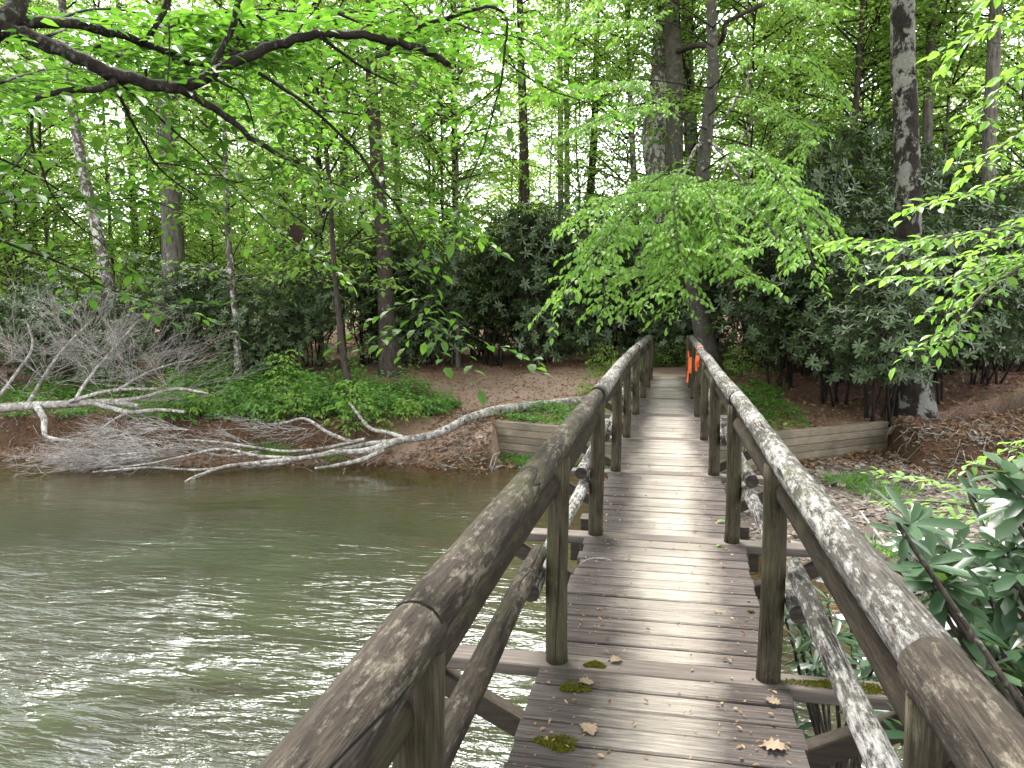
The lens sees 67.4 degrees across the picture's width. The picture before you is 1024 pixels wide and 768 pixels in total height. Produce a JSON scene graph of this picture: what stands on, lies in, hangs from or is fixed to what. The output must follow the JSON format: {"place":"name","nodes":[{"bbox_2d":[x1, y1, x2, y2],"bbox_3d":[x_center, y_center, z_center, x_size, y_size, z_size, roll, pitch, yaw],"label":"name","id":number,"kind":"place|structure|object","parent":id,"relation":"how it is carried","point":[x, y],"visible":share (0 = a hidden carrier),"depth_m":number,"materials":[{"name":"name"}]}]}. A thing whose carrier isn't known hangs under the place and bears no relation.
{"place":"outdoors","nodes":[
{"label":"outdoors","id":0,"kind":"place"},
{"bbox_2d":[0,456,1023,767],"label":"water","id":1,"kind":"structure","parent":0,"point":[220,618],"depth_m":7.73,"materials":[{"name":"liquid"}]},
{"bbox_2d":[0,246,1023,586],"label":"ground","id":2,"kind":"structure","parent":0,"point":[22,434],"depth_m":15.96,"materials":[{"name":"soil"}]},
{"bbox_2d":[0,292,52,387],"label":"rhododendron bush","id":3,"kind":"object","parent":2,"relation":"on","point":[5,312],"visible":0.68,"depth_m":19.09,"materials":[{"name":"green plant"}]},
{"bbox_2d":[0,157,103,366],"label":"green shrub","id":4,"kind":"object","parent":2,"relation":"on","point":[5,232],"visible":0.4,"depth_m":22.81,"materials":[{"name":"green plant"}]},
{"bbox_2d":[1,258,118,380],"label":"rhododendron bush","id":5,"kind":"object","parent":2,"relation":"on","point":[56,283],"visible":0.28,"depth_m":20.20,"materials":[{"name":"green plant"}]},
{"bbox_2d":[0,5,132,288],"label":"understory tree","id":6,"kind":"object","parent":2,"relation":"on","point":[52,175],"visible":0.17,"depth_m":27.71,"materials":[{"name":"green plant"}]},
{"bbox_2d":[0,0,144,363],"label":"tree","id":7,"kind":"object","parent":2,"relation":"on","point":[47,150],"visible":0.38,"depth_m":23.99,"materials":[{"name":"green plant"}]},
{"bbox_2d":[0,0,146,295],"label":"understory tree","id":8,"kind":"object","parent":2,"relation":"on","point":[56,181],"visible":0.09,"depth_m":30.56,"materials":[{"name":"green plant"}]},
{"bbox_2d":[0,364,160,424],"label":"bank plants","id":9,"kind":"object","parent":2,"relation":"on","point":[17,396],"visible":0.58,"depth_m":18.12,"materials":[{"name":"green plant"}]},
{"bbox_2d":[43,208,142,328],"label":"green shrub","id":10,"kind":"object","parent":2,"relation":"on","point":[86,237],"visible":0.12,"depth_m":29.08,"materials":[{"name":"green plant"}]},
{"bbox_2d":[0,0,187,304],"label":"understory tree","id":11,"kind":"object","parent":2,"relation":"on","point":[63,187],"visible":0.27,"depth_m":24.28,"materials":[{"name":"green plant"}]},
{"bbox_2d":[4,0,185,291],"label":"understory tree","id":12,"kind":"object","parent":2,"relation":"on","point":[104,123],"visible":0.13,"depth_m":31.00,"materials":[{"name":"green plant"}]},
{"bbox_2d":[58,0,146,382],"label":"tree","id":13,"kind":"object","parent":2,"relation":"on","point":[79,150],"visible":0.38,"depth_m":19.89,"materials":[{"name":"grey plant"}]},
{"bbox_2d":[4,284,207,388],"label":"rhododendron bush","id":14,"kind":"object","parent":2,"relation":"on","point":[102,368],"visible":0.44,"depth_m":19.14,"materials":[{"name":"green plant"}]},
{"bbox_2d":[0,261,269,443],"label":"fallen tree","id":15,"kind":"object","parent":2,"relation":"on","point":[38,407],"visible":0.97,"depth_m":15.51,"materials":[{"name":"wood"}]},
{"bbox_2d":[35,199,261,338],"bbox_3d":[-13.701,-4.171,29.887,5.438,6.499,7.821,19,20,72],"label":"green shrub","id":16,"kind":"object","parent":2,"relation":"on","point":[151,242],"visible":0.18,"depth_m":28.84,"materials":[{"name":"green plant"}]},
{"bbox_2d":[66,0,264,299],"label":"understory tree","id":17,"kind":"object","parent":2,"relation":"on","point":[134,285],"visible":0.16,"depth_m":27.48,"materials":[{"name":"green plant"}]},
{"bbox_2d":[43,0,300,333],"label":"woodland tree","id":18,"kind":"object","parent":2,"relation":"on","point":[120,175],"visible":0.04,"depth_m":32.75,"materials":[{"name":"green plant"}]},
{"bbox_2d":[98,250,251,369],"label":"rhododendron bush","id":19,"kind":"object","parent":2,"relation":"on","point":[197,287],"visible":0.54,"depth_m":21.64,"materials":[{"name":"green plant"}]},
{"bbox_2d":[0,412,394,468],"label":"leaf litter","id":20,"kind":"object","parent":2,"relation":"on","point":[183,461],"visible":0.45,"depth_m":15.35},
{"bbox_2d":[111,0,292,369],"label":"tree","id":21,"kind":"object","parent":2,"relation":"on","point":[174,249],"visible":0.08,"depth_m":22.73,"materials":[{"name":"grey plant"}]},
{"bbox_2d":[136,204,297,359],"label":"green shrub","id":22,"kind":"object","parent":2,"relation":"on","point":[208,250],"visible":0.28,"depth_m":23.95,"materials":[{"name":"green plant"}]},
{"bbox_2d":[57,0,385,377],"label":"tree","id":23,"kind":"object","parent":2,"relation":"on","point":[227,201],"visible":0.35,"depth_m":19.82,"materials":[{"name":"green plant"}]},
{"bbox_2d":[150,76,316,323],"bbox_3d":[-10.623,-8.348,31.266,7.408,14.463,6.595,-1,6,-11],"label":"understory tree","id":24,"kind":"object","parent":2,"relation":"on","point":[232,161],"visible":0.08,"depth_m":30.93,"materials":[{"name":"green plant"}]},
{"bbox_2d":[193,268,334,376],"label":"rhododendron bush","id":25,"kind":"object","parent":2,"relation":"on","point":[254,353],"visible":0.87,"depth_m":20.13,"materials":[{"name":"green plant"}]},
{"bbox_2d":[193,5,365,354],"bbox_3d":[-7.343,-6.959,25.263,5.594,12.910,5.003,3,6,26],"label":"understory tree","id":26,"kind":"object","parent":2,"relation":"on","point":[284,227],"visible":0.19,"depth_m":25.09,"materials":[{"name":"green plant"}]},
{"bbox_2d":[161,0,422,362],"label":"understory tree","id":27,"kind":"object","parent":2,"relation":"on","point":[319,226],"visible":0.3,"depth_m":23.14,"materials":[{"name":"green plant"}]},
{"bbox_2d":[2,397,584,480],"bbox_3d":[-3.719,1.155,14.571,11.102,1.568,2.930,-1,6,-8],"label":"fallen tree","id":28,"kind":"object","parent":2,"relation":"on","point":[376,448],"visible":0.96,"depth_m":13.97,"materials":[{"name":"wood"}]},
{"bbox_2d":[145,346,461,423],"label":"bank plants","id":29,"kind":"object","parent":2,"relation":"on","point":[309,378],"visible":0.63,"depth_m":17.68,"materials":[{"name":"green plant"}]},
{"bbox_2d":[135,0,475,402],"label":"tree","id":30,"kind":"object","parent":2,"relation":"on","point":[331,205],"visible":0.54,"depth_m":17.73,"materials":[{"name":"green plant"}]},
{"bbox_2d":[173,0,439,342],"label":"woodland tree","id":31,"kind":"object","parent":2,"relation":"on","point":[366,138],"visible":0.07,"depth_m":33.72,"materials":[{"name":"green plant"}]},
{"bbox_2d":[240,255,377,366],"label":"rhododendron bush","id":32,"kind":"object","parent":2,"relation":"on","point":[318,307],"visible":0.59,"depth_m":21.87,"materials":[{"name":"green plant"}]},
{"bbox_2d":[0,0,633,405],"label":"overhanging tree","id":33,"kind":"object","parent":2,"relation":"on","point":[258,44],"visible":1,"depth_m":3.40,"materials":[{"name":"green plant"}]},
{"bbox_2d":[261,0,402,377],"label":"tree","id":34,"kind":"object","parent":2,"relation":"on","point":[388,356],"visible":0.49,"depth_m":20.43,"materials":[{"name":"brown plant"}]},
{"bbox_2d":[256,238,441,364],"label":"rhododendron bush","id":35,"kind":"object","parent":2,"relation":"on","point":[360,332],"visible":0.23,"depth_m":23.14,"materials":[{"name":"green plant"}]},
{"bbox_2d":[265,0,446,355],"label":"understory tree","id":36,"kind":"object","parent":2,"relation":"on","point":[361,214],"visible":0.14,"depth_m":25.94,"materials":[{"name":"green plant"}]},
{"bbox_2d":[319,379,398,443],"bbox_3d":[-3.072,0.613,15.489,1.536,1.452,1.382,-2,6,-23],"label":"sapling","id":37,"kind":"object","parent":2,"relation":"on","point":[340,404],"visible":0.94,"depth_m":15.33,"materials":[{"name":"green plant"}]},
{"bbox_2d":[332,218,492,366],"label":"rhododendron bush","id":38,"kind":"object","parent":2,"relation":"on","point":[409,352],"visible":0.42,"depth_m":22.48,"materials":[{"name":"green plant"}]},
{"bbox_2d":[306,0,529,327],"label":"understory tree","id":39,"kind":"object","parent":2,"relation":"on","point":[430,159],"visible":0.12,"depth_m":30.42,"materials":[{"name":"green plant"}]},
{"bbox_2d":[326,0,544,284],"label":"understory tree","id":40,"kind":"object","parent":2,"relation":"on","point":[441,184],"visible":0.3,"depth_m":26.97,"materials":[{"name":"green plant"}]},
{"bbox_2d":[316,0,574,368],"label":"understory tree","id":41,"kind":"object","parent":2,"relation":"on","point":[458,147],"visible":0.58,"depth_m":21.90,"materials":[{"name":"green plant"}]},
{"bbox_2d":[366,224,546,364],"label":"green shrub","id":42,"kind":"object","parent":2,"relation":"on","point":[470,331],"visible":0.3,"depth_m":22.90,"materials":[{"name":"green plant"}]},
{"bbox_2d":[404,404,515,470],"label":"leaf litter","id":43,"kind":"object","parent":2,"relation":"on","point":[445,442],"visible":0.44,"depth_m":14.62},
{"bbox_2d":[395,201,578,366],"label":"rhododendron bush","id":44,"kind":"object","parent":2,"relation":"on","point":[501,291],"visible":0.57,"depth_m":22.20,"materials":[{"name":"green plant"}]},
{"bbox_2d":[366,358,623,466],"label":"leaf litter","id":45,"kind":"object","parent":2,"relation":"on","point":[501,368],"visible":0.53,"depth_m":19.21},
{"bbox_2d":[433,224,556,356],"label":"rhododendron bush","id":46,"kind":"object","parent":2,"relation":"on","point":[480,349],"visible":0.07,"depth_m":26.34,"materials":[{"name":"green plant"}]},
{"bbox_2d":[443,1,571,329],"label":"woodland tree","id":47,"kind":"object","parent":2,"relation":"on","point":[512,83],"visible":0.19,"depth_m":44.06,"materials":[{"name":"green plant"}]},
{"bbox_2d":[402,0,613,355],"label":"tree","id":48,"kind":"object","parent":2,"relation":"on","point":[524,190],"visible":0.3,"depth_m":26.90,"materials":[{"name":"green plant"}]},
{"bbox_2d":[446,51,573,276],"bbox_3d":[-0.034,-7.120,30.394,5.087,12.048,5.478,1,6,10],"label":"understory tree","id":49,"kind":"object","parent":2,"relation":"on","point":[498,196],"visible":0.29,"depth_m":29.91,"materials":[{"name":"green plant"}]},
{"bbox_2d":[0,401,1023,493],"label":"root tangle","id":50,"kind":"object","parent":2,"relation":"on","point":[900,469],"visible":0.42,"depth_m":14.02,"materials":[{"name":"wood"}]},
{"bbox_2d":[468,53,597,234],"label":"woodland tree","id":51,"kind":"object","parent":2,"relation":"on","point":[549,181],"visible":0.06,"depth_m":47.62,"materials":[{"name":"green plant"}]},
{"bbox_2d":[437,0,649,342],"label":"tree","id":52,"kind":"object","parent":2,"relation":"on","point":[560,182],"visible":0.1,"depth_m":33.89,"materials":[{"name":"green plant"}]},
{"bbox_2d":[491,396,609,468],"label":"bank plants","id":53,"kind":"object","parent":2,"relation":"on","point":[560,409],"visible":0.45,"depth_m":15.07,"materials":[{"name":"green plant"}]},
{"bbox_2d":[493,0,644,304],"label":"understory tree","id":54,"kind":"object","parent":2,"relation":"on","point":[571,163],"visible":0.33,"depth_m":30.90,"materials":[{"name":"green plant"}]},
{"bbox_2d":[461,195,677,365],"bbox_3d":[1.185,-2.898,22.654,7.211,5.155,4.911,9,11,58],"label":"rhododendron bush","id":55,"kind":"object","parent":2,"relation":"on","point":[511,215],"visible":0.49,"depth_m":21.21,"materials":[{"name":"green plant"}]},
{"bbox_2d":[496,0,646,341],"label":"tree","id":56,"kind":"object","parent":2,"relation":"on","point":[565,115],"visible":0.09,"depth_m":34.39,"materials":[{"name":"green plant"}]},
{"bbox_2d":[514,179,647,362],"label":"rhododendron bush","id":57,"kind":"object","parent":2,"relation":"on","point":[619,340],"visible":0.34,"depth_m":21.76,"materials":[{"name":"green plant"}]},
{"bbox_2d":[524,0,705,339],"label":"tree","id":58,"kind":"object","parent":2,"relation":"on","point":[593,129],"visible":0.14,"depth_m":31.86,"materials":[{"name":"green plant"}]},
{"bbox_2d":[535,5,715,239],"bbox_3d":[5.407,-11.748,40.033,10.113,18.840,9.830,0,6,0],"label":"woodland tree","id":59,"kind":"object","parent":2,"relation":"on","point":[607,108],"visible":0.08,"depth_m":39.74,"materials":[{"name":"green plant"}]},
{"bbox_2d":[509,0,762,345],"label":"tree","id":60,"kind":"object","parent":2,"relation":"on","point":[631,150],"visible":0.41,"depth_m":26.87,"materials":[{"name":"green plant"}]},
{"bbox_2d":[545,239,726,351],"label":"rhododendron bush","id":61,"kind":"object","parent":2,"relation":"on","point":[662,288],"visible":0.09,"depth_m":22.08,"materials":[{"name":"green plant"}]},
{"bbox_2d":[257,335,1023,767],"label":"footbridge","id":62,"kind":"object","parent":2,"relation":"on","point":[379,703],"visible":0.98,"depth_m":3.09,"materials":[{"name":"brown wood"}]},
{"bbox_2d":[523,380,791,767],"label":"debris","id":63,"kind":"object","parent":62,"relation":"on","point":[634,723],"visible":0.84,"depth_m":3.51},
{"bbox_2d":[555,0,758,235],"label":"understory tree","id":64,"kind":"object","parent":2,"relation":"on","point":[639,137],"visible":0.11,"depth_m":30.43,"materials":[{"name":"green plant"}]},
{"bbox_2d":[573,0,766,361],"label":"tree","id":65,"kind":"object","parent":2,"relation":"on","point":[674,50],"visible":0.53,"depth_m":22.60,"materials":[{"name":"grey plant"}]},
{"bbox_2d":[626,288,726,363],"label":"rhododendron bush","id":66,"kind":"object","parent":2,"relation":"on","point":[684,325],"visible":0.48,"depth_m":20.98,"materials":[{"name":"green plant"}]},
{"bbox_2d":[576,0,781,321],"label":"tree","id":67,"kind":"object","parent":2,"relation":"on","point":[688,18],"visible":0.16,"depth_m":26.84,"materials":[{"name":"green plant"}]},
{"bbox_2d":[499,0,867,370],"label":"leaning beech","id":68,"kind":"object","parent":2,"relation":"on","point":[685,249],"visible":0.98,"depth_m":14.12,"materials":[{"name":"green plant"}]},
{"bbox_2d":[552,0,821,271],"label":"understory tree","id":69,"kind":"object","parent":2,"relation":"on","point":[687,71],"visible":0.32,"depth_m":23.67,"materials":[{"name":"green plant"}]},
{"bbox_2d":[624,0,764,355],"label":"tree","id":70,"kind":"object","parent":2,"relation":"on","point":[653,153],"visible":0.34,"depth_m":23.77,"materials":[{"name":"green plant"}]},
{"bbox_2d":[495,420,894,468],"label":"retaining wall","id":71,"kind":"structure","parent":2,"relation":"on","point":[831,441],"depth_m":14.31,"materials":[{"name":"wood"}]},
{"bbox_2d":[397,419,1023,605],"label":"gravel","id":72,"kind":"structure","parent":2,"relation":"on","point":[878,509],"depth_m":11.78,"materials":[{"name":"stone"}]},
{"bbox_2d":[611,0,870,358],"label":"understory tree","id":73,"kind":"object","parent":2,"relation":"on","point":[732,117],"visible":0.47,"depth_m":22.18,"materials":[{"name":"green plant"}]},
{"bbox_2d":[649,0,836,233],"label":"understory tree","id":74,"kind":"object","parent":2,"relation":"on","point":[765,28],"visible":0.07,"depth_m":30.64,"materials":[{"name":"green plant"}]},
{"bbox_2d":[724,379,812,466],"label":"bank plants","id":75,"kind":"object","parent":2,"relation":"on","point":[775,403],"visible":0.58,"depth_m":15.63,"materials":[{"name":"green plant"}]},
{"bbox_2d":[703,214,864,388],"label":"rhododendron bush","id":76,"kind":"object","parent":2,"relation":"on","point":[752,304],"visible":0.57,"depth_m":16.92,"materials":[{"name":"green plant"}]},
{"bbox_2d":[693,0,880,216],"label":"tree","id":77,"kind":"object","parent":2,"relation":"on","point":[801,100],"visible":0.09,"depth_m":30.91,"materials":[{"name":"green plant"}]},
{"bbox_2d":[700,120,881,367],"bbox_3d":[7.731,-3.669,21.494,4.642,6.893,5.327,0,6,4],"label":"rhododendron bush","id":78,"kind":"object","parent":2,"relation":"on","point":[834,196],"visible":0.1,"depth_m":20.47,"materials":[{"name":"green plant"}]},
{"bbox_2d":[665,0,921,203],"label":"tree","id":79,"kind":"object","parent":2,"relation":"on","point":[800,90],"visible":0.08,"depth_m":28.92,"materials":[{"name":"green plant"}]},
{"bbox_2d":[718,175,926,375],"bbox_3d":[7.692,-2.678,19.029,4.801,5.405,5.391,3,7,28],"label":"rhododendron bush","id":80,"kind":"object","parent":2,"relation":"on","point":[741,227],"visible":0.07,"depth_m":18.91,"materials":[{"name":"green plant"}]},
{"bbox_2d":[750,228,909,406],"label":"rhododendron bush","id":81,"kind":"object","parent":2,"relation":"on","point":[825,385],"visible":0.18,"depth_m":16.35,"materials":[{"name":"green plant"}]},
{"bbox_2d":[706,101,958,336],"bbox_3d":[8.842,-4.270,22.846,5.762,7.783,6.469,-2,6,-16],"label":"rhododendron bush","id":82,"kind":"object","parent":2,"relation":"on","point":[879,136],"visible":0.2,"depth_m":21.25,"materials":[{"name":"green plant"}]},
{"bbox_2d":[782,586,888,767],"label":"rhododendron bush","id":83,"kind":"object","parent":2,"relation":"on","point":[865,672],"visible":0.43,"depth_m":4.25,"materials":[{"name":"green plant"}]},
{"bbox_2d":[757,172,946,384],"bbox_3d":[7.965,-2.200,18.426,4.443,4.867,6.524,1,6,13],"label":"rhododendron bush","id":84,"kind":"object","parent":2,"relation":"on","point":[860,230],"visible":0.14,"depth_m":17.39,"materials":[{"name":"green plant"}]},
{"bbox_2d":[732,0,1005,226],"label":"tree","id":85,"kind":"object","parent":2,"relation":"on","point":[859,47],"visible":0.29,"depth_m":22.93,"materials":[{"name":"green plant"}]},
{"bbox_2d":[721,0,1023,215],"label":"understory tree","id":86,"kind":"object","parent":2,"relation":"on","point":[851,53],"visible":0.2,"depth_m":23.97,"materials":[{"name":"green plant"}]},
{"bbox_2d":[723,357,1023,488],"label":"leaf litter","id":87,"kind":"object","parent":2,"relation":"on","point":[834,459],"visible":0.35,"depth_m":16.13,"materials":[{"name":"plant"}]},
{"bbox_2d":[735,0,1023,191],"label":"tree","id":88,"kind":"object","parent":2,"relation":"on","point":[868,4],"visible":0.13,"depth_m":24.94,"materials":[{"name":"green plant"}]},
{"bbox_2d":[788,233,981,427],"bbox_3d":[7.038,-0.965,14.625,3.175,3.827,3.272,-2,6,-18],"label":"rhododendron bush","id":89,"kind":"object","parent":2,"relation":"on","point":[883,353],"visible":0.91,"depth_m":14.02,"materials":[{"name":"green plant"}]},
{"bbox_2d":[825,0,984,199],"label":"tree","id":90,"kind":"object","parent":2,"relation":"on","point":[927,121],"visible":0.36,"depth_m":22.90,"materials":[{"name":"grey plant"}]},
{"bbox_2d":[887,0,938,421],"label":"tree","id":91,"kind":"object","parent":2,"relation":"on","point":[916,400],"visible":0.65,"depth_m":15.40,"materials":[{"name":"grey plant"}]},
{"bbox_2d":[809,0,1018,197],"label":"understory tree","id":92,"kind":"object","parent":2,"relation":"on","point":[954,66],"visible":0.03,"depth_m":26.09,"materials":[{"name":"green plant"}]},
{"bbox_2d":[807,0,1023,212],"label":"understory tree","id":93,"kind":"object","parent":2,"relation":"on","point":[971,93],"visible":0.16,"depth_m":23.33,"materials":[{"name":"green plant"}]},
{"bbox_2d":[813,0,1023,528],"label":"overhanging tree","id":94,"kind":"object","parent":2,"relation":"on","point":[1013,263],"visible":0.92,"depth_m":4.84,"materials":[{"name":"green plant"}]},
{"bbox_2d":[851,0,1002,364],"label":"tree","id":95,"kind":"object","parent":2,"relation":"on","point":[993,61],"visible":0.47,"depth_m":20.89,"materials":[{"name":"grey plant"}]},
{"bbox_2d":[847,144,1008,366],"bbox_3d":[10.978,-3.099,20.132,5.327,5.908,4.642,-2,6,-18],"label":"rhododendron bush","id":96,"kind":"object","parent":2,"relation":"on","point":[870,177],"visible":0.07,"depth_m":19.03,"materials":[{"name":"green plant"}]},
{"bbox_2d":[841,185,1023,376],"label":"rhododendron bush","id":97,"kind":"object","parent":2,"relation":"on","point":[968,203],"visible":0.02,"depth_m":18.97,"materials":[{"name":"green plant"}]},
{"bbox_2d":[844,0,1023,200],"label":"understory tree","id":98,"kind":"object","parent":2,"relation":"on","point":[1008,66],"visible":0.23,"depth_m":24.46,"materials":[{"name":"green plant"}]},
{"bbox_2d":[858,154,1023,350],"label":"tree","id":99,"kind":"object","parent":2,"relation":"on","point":[971,180],"visible":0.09,"depth_m":21.79,"materials":[{"name":"green plant"}]},
{"bbox_2d":[863,220,1023,403],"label":"rhododendron bush","id":100,"kind":"object","parent":2,"relation":"on","point":[998,323],"visible":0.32,"depth_m":15.31,"materials":[{"name":"green plant"}]},
{"bbox_2d":[867,451,1023,765],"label":"rhododendron bush","id":101,"kind":"object","parent":2,"relation":"on","point":[988,643],"visible":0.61,"depth_m":2.87,"materials":[{"name":"green plant"}]},
{"bbox_2d":[888,190,1023,372],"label":"rhododendron bush","id":102,"kind":"object","parent":2,"relation":"on","point":[1021,357],"visible":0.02,"depth_m":18.81,"materials":[{"name":"green plant"}]},
{"bbox_2d":[889,407,1023,483],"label":"leaf litter","id":103,"kind":"object","parent":2,"relation":"on","point":[957,422],"visible":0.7,"depth_m":13.40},
{"bbox_2d":[922,199,1023,386],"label":"rhododendron bush","id":104,"kind":"object","parent":2,"relation":"on","point":[981,225],"visible":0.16,"depth_m":16.94,"materials":[{"name":"green plant"}]},
{"bbox_2d":[0,0,1023,243],"label":"sky","id":105,"kind":"structure","parent":0,"point":[1011,40],"materials":[{"name":"white"}]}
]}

